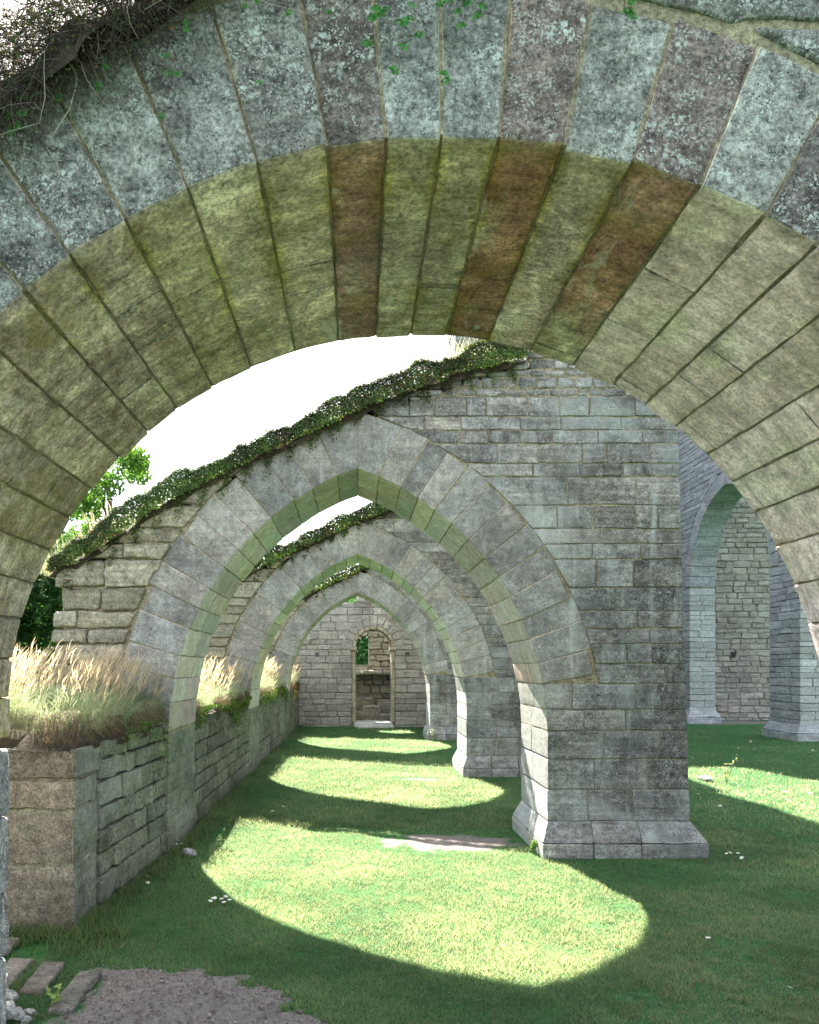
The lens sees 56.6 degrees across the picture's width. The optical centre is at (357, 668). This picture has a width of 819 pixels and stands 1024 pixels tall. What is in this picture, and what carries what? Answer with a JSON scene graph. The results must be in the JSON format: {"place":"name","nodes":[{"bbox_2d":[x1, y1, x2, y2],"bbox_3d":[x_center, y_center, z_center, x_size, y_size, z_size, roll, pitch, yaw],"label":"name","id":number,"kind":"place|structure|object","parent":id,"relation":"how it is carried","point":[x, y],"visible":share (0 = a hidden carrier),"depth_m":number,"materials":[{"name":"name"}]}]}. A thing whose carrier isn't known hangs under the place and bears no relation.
{"place":"outdoors","nodes":[
{"label":"outdoors","id":0,"kind":"place"},
{"bbox_2d":[41,964,324,1023],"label":"gravel","id":1,"kind":"structure","parent":0,"point":[188,1006],"depth_m":3.66,"materials":[{"name":"grey gravel"}]},
{"bbox_2d":[0,0,446,666],"label":"sky","id":2,"kind":"structure","parent":0,"point":[276,392],"materials":[{"name":"white"}]},
{"bbox_2d":[4,711,818,1023],"bbox_3d":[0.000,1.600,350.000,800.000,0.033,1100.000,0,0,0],"label":"ground","id":3,"kind":"structure","parent":0,"point":[432,841],"depth_m":5.15,"materials":[{"name":"green plant"}]},
{"bbox_2d":[2,937,19,957],"bbox_3d":[-2.021,1.581,4.226,0.128,0.058,0.360,0,0,0],"label":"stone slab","id":4,"kind":"object","parent":3,"relation":"on","point":[10,945],"visible":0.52,"depth_m":4.30,"materials":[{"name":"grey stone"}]},
{"bbox_2d":[6,1000,19,1020],"bbox_3d":[-1.576,1.535,3.399,0.105,0.086,0.097,0,0,45],"label":"rubble stone","id":5,"kind":"object","parent":3,"relation":"on","point":[12,1011],"visible":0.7,"depth_m":3.38,"materials":[{"name":"grey stone"}]},
{"bbox_2d":[13,1007,25,1020],"bbox_3d":[-1.548,1.576,3.447,0.076,0.056,0.082,0,0,-3],"label":"rubble stone","id":6,"kind":"object","parent":3,"relation":"on","point":[20,1014],"visible":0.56,"depth_m":3.42,"materials":[{"name":"grey stone"}]},
{"bbox_2d":[6,957,34,988],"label":"stone slab","id":7,"kind":"structure","parent":3,"relation":"on","point":[13,967],"depth_m":4.00,"materials":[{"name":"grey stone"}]},
{"bbox_2d":[20,1015,31,1023],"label":"rubble stone","id":8,"kind":"object","parent":3,"relation":"on","point":[23,1019],"visible":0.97,"depth_m":3.41,"materials":[{"name":"grey stone"}]},
{"bbox_2d":[24,1008,36,1016],"bbox_3d":[-1.517,1.599,3.496,0.077,0.058,0.048,0,0,-5],"label":"rubble stone","id":9,"kind":"object","parent":3,"relation":"on","point":[28,1010],"visible":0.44,"depth_m":3.49,"materials":[{"name":"grey stone"}]},
{"bbox_2d":[10,616,57,689],"bbox_3d":[-11.286,-1.905,21.821,5.376,7.223,5.746,0,0,0],"label":"tree","id":10,"kind":"object","parent":3,"relation":"on","point":[45,649],"depth_m":22.39,"materials":[{"name":"green plant"}]},
{"bbox_2d":[10,545,72,714],"bbox_3d":[-5.689,-0.146,11.593,3.653,3.701,3.343,0,0,41],"label":"tree","id":11,"kind":"object","parent":3,"relation":"on","point":[32,612],"visible":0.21,"depth_m":12.19,"materials":[{"name":"green plant"}]},
{"bbox_2d":[19,961,64,995],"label":"stone slab","id":12,"kind":"structure","parent":3,"relation":"on","point":[44,972],"depth_m":3.85,"materials":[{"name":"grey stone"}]},
{"bbox_2d":[43,980,61,1004],"bbox_3d":[-1.433,1.532,3.564,0.094,0.137,0.081,0,0,0],"label":"weed","id":13,"kind":"object","parent":3,"relation":"on","point":[55,997],"visible":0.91,"depth_m":3.56,"materials":[{"name":"green plant"}]},
{"bbox_2d":[23,527,107,671],"bbox_3d":[-5.718,-0.734,15.531,3.248,4.888,3.167,0,0,0],"label":"tree","id":14,"kind":"object","parent":3,"relation":"on","point":[63,537],"visible":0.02,"depth_m":14.82,"materials":[{"name":"green plant"}]},
{"bbox_2d":[47,969,101,1014],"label":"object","id":15,"kind":"object","parent":3,"relation":"on","point":[89,979],"visible":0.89,"depth_m":3.70,"materials":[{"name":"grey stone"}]},
{"bbox_2d":[40,445,153,658],"bbox_3d":[-4.240,-1.122,13.026,2.866,5.665,2.322,0,0,34],"label":"tree","id":16,"kind":"object","parent":3,"relation":"on","point":[135,463],"visible":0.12,"depth_m":12.54,"materials":[{"name":"green plant"}]},
{"bbox_2d":[7,796,240,962],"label":"weeds","id":17,"kind":"object","parent":3,"relation":"on","point":[37,932],"visible":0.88,"depth_m":4.58,"materials":[{"name":"green plant"}]},
{"bbox_2d":[0,686,298,932],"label":"wall","id":18,"kind":"structure","parent":3,"relation":"on","point":[86,829],"depth_m":5.02,"materials":[{"name":"stone"}]},
{"bbox_2d":[1,636,174,745],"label":"tall grass","id":19,"kind":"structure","parent":18,"relation":"on","point":[102,707],"depth_m":5.19,"materials":[{"name":"beige plant"}]},
{"bbox_2d":[117,715,172,759],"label":"creeping leaves","id":20,"kind":"object","parent":18,"relation":"attached to","point":[141,728],"visible":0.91,"depth_m":5.87,"materials":[{"name":"green plant"}]},
{"bbox_2d":[196,696,252,728],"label":"creeping leaves","id":21,"kind":"object","parent":18,"relation":"attached to","point":[206,708],"visible":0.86,"depth_m":9.37,"materials":[{"name":"green plant"}]},
{"bbox_2d":[196,651,256,714],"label":"tall grass","id":22,"kind":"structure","parent":18,"relation":"on","point":[208,690],"depth_m":9.37,"materials":[{"name":"beige plant"}]},
{"bbox_2d":[259,686,288,705],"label":"creeping leaves","id":23,"kind":"object","parent":18,"relation":"attached to","point":[270,696],"visible":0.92,"depth_m":14.02,"materials":[{"name":"green plant"}]},
{"bbox_2d":[259,656,289,695],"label":"tall grass","id":24,"kind":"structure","parent":18,"relation":"on","point":[268,684],"depth_m":14.73,"materials":[{"name":"beige plant"}]},
{"bbox_2d":[290,656,303,690],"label":"tall grass","id":25,"kind":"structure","parent":18,"relation":"on","point":[294,676],"depth_m":19.51,"materials":[{"name":"beige plant"}]},
{"bbox_2d":[182,848,196,856],"bbox_3d":[-1.438,1.571,6.485,0.125,0.086,0.120,0,0,-22],"label":"stone","id":26,"kind":"object","parent":3,"relation":"on","point":[188,851],"visible":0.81,"depth_m":6.45,"materials":[{"name":"grey stone"}]},
{"bbox_2d":[315,579,367,664],"bbox_3d":[0.369,-1.049,31.074,5.374,5.515,4.929,0,0,0],"label":"tree","id":27,"kind":"object","parent":3,"relation":"on","point":[362,651],"visible":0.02,"depth_m":29.72,"materials":[{"name":"green plant"}]},
{"bbox_2d":[294,597,425,727],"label":"end wall","id":28,"kind":"structure","parent":3,"relation":"on","point":[327,680],"depth_m":20.90,"materials":[{"name":"grey stone"}]},
{"bbox_2d":[265,566,457,739],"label":"arch wall","id":29,"kind":"structure","parent":3,"relation":"on","point":[403,608],"depth_m":17.02,"materials":[{"name":"grey stone"}]},
{"bbox_2d":[296,564,368,607],"bbox_3d":[-0.581,-1.748,17.441,4.087,2.187,1.203,0,0,0],"label":"stonecrop mat","id":30,"kind":"object","parent":29,"relation":"on","point":[339,577],"visible":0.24,"depth_m":16.93,"materials":[{"name":"plant"}]},
{"bbox_2d":[201,335,522,776],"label":"arch wall","id":31,"kind":"structure","parent":3,"relation":"on","point":[429,575],"depth_m":11.28,"materials":[{"name":"grey stone"}]},
{"bbox_2d":[241,501,398,587],"bbox_3d":[-0.614,-1.708,11.750,4.147,2.256,1.294,0,0,0],"label":"stonecrop mat","id":32,"kind":"object","parent":31,"relation":"on","point":[366,513],"visible":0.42,"depth_m":11.19,"materials":[{"name":"plant"}]},
{"bbox_2d":[356,631,389,720],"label":"ruined wall","id":33,"kind":"structure","parent":3,"relation":"on","point":[373,689],"depth_m":23.17,"materials":[{"name":"grey stone"}]},
{"bbox_2d":[51,350,708,858],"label":"arch wall","id":34,"kind":"structure","parent":3,"relation":"on","point":[541,504],"depth_m":6.45,"materials":[{"name":"grey stone"}]},
{"bbox_2d":[39,503,160,578],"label":"tall grass","id":35,"kind":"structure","parent":34,"relation":"on","point":[44,567],"depth_m":6.72,"materials":[{"name":"plant"}]},
{"bbox_2d":[39,339,537,601],"bbox_3d":[-0.591,-1.704,6.926,4.230,2.273,1.283,0,0,0],"label":"stonecrop mat","id":36,"kind":"object","parent":34,"relation":"on","point":[349,406],"visible":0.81,"depth_m":6.37,"materials":[{"name":"plant"}]},
{"bbox_2d":[424,336,515,376],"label":"dry plants","id":37,"kind":"object","parent":36,"relation":"on","point":[451,355],"visible":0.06,"depth_m":6.79,"materials":[{"name":"beige plant"}]},
{"bbox_2d":[0,0,818,1023],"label":"foreground arch","id":38,"kind":"structure","parent":3,"relation":"on","point":[606,192],"depth_m":2.26,"materials":[{"name":"grey stone"}]},
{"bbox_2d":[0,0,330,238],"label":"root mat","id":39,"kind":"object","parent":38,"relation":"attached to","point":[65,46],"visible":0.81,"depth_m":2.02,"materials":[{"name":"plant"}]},
{"bbox_2d":[1,47,67,138],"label":"stonecrop sprig","id":40,"kind":"object","parent":39,"relation":"attached to","point":[19,124],"visible":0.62,"depth_m":2.05,"materials":[{"name":"green plant"}]},
{"bbox_2d":[73,7,128,91],"bbox_3d":[-0.695,-1.742,2.057,0.174,0.352,0.043,0,0,11],"label":"stonecrop sprig","id":41,"kind":"object","parent":39,"relation":"attached to","point":[97,84],"visible":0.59,"depth_m":2.05,"materials":[{"name":"green plant"}]},
{"bbox_2d":[132,0,331,120],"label":"stonecrop sprig","id":42,"kind":"object","parent":38,"relation":"attached to","point":[165,55],"visible":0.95,"depth_m":2.05,"materials":[{"name":"green plant"}]},
{"bbox_2d":[356,0,424,79],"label":"stonecrop sprig","id":43,"kind":"object","parent":38,"relation":"attached to","point":[374,17],"visible":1,"depth_m":2.05,"materials":[{"name":"green plant"}]},
{"bbox_2d":[433,0,486,85],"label":"stonecrop sprig","id":44,"kind":"object","parent":38,"relation":"attached to","point":[458,11],"visible":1,"depth_m":2.05,"materials":[{"name":"green plant"}]},
{"bbox_2d":[622,0,637,18],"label":"stonecrop sprig","id":45,"kind":"object","parent":38,"relation":"attached to","point":[631,13],"visible":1,"depth_m":2.06,"materials":[{"name":"green plant"}]},
{"bbox_2d":[7,808,818,1022],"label":"clover","id":46,"kind":"object","parent":3,"relation":"on","point":[423,877],"visible":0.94,"depth_m":4.25,"materials":[{"name":"green plant"}]},
{"bbox_2d":[430,729,438,740],"bbox_3d":[1.689,1.461,16.779,0.134,0.280,0.205,0,0,-36],"label":"weed","id":47,"kind":"object","parent":3,"relation":"on","point":[433,738],"visible":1,"depth_m":16.81,"materials":[{"name":"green plant"}]},
{"bbox_2d":[530,838,537,851],"bbox_3d":[1.519,1.527,6.546,0.076,0.147,0.091,0,0,11],"label":"weed","id":48,"kind":"object","parent":3,"relation":"on","point":[534,844],"visible":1,"depth_m":6.54,"materials":[{"name":"green plant"}]},
{"bbox_2d":[698,776,711,781],"bbox_3d":[4.954,1.567,10.777,0.136,0.073,0.326,0,0,-10],"label":"stone","id":49,"kind":"object","parent":3,"relation":"on","point":[707,778],"visible":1,"depth_m":10.73,"materials":[{"name":"white stone"}]},
{"bbox_2d":[719,757,737,782],"bbox_3d":[5.165,1.406,10.562,0.291,0.392,0.143,0,0,0],"label":"weed","id":50,"kind":"object","parent":3,"relation":"on","point":[729,771],"visible":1,"depth_m":10.57,"materials":[{"name":"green plant"}]},
{"bbox_2d":[714,496,770,719],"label":"transept wall","id":51,"kind":"structure","parent":3,"relation":"on","point":[742,635],"depth_m":23.60,"materials":[{"name":"grey stone"}]},
{"bbox_2d":[676,429,818,741],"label":"nave wall","id":52,"kind":"structure","parent":3,"relation":"on","point":[710,495],"depth_m":21.35,"materials":[{"name":"stone"}]},
{"bbox_2d":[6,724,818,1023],"bbox_3d":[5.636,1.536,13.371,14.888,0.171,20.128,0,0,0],"label":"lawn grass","id":53,"kind":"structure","parent":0,"point":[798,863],"depth_m":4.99,"materials":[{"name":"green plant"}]},
{"bbox_3d":[-1.608,1.580,3.475,0.085,0.087,0.095,0,0,1],"label":"rubble stone","id":54,"kind":"object","parent":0,"visible":0},
{"bbox_2d":[6,988,16,1000],"bbox_3d":[-1.608,1.504,3.494,0.080,0.057,0.065,0,0,30],"label":"rubble stone","id":55,"kind":"object","parent":54,"relation":"on","point":[11,995],"visible":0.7,"depth_m":3.48,"materials":[{"name":"grey stone"}]}
]}

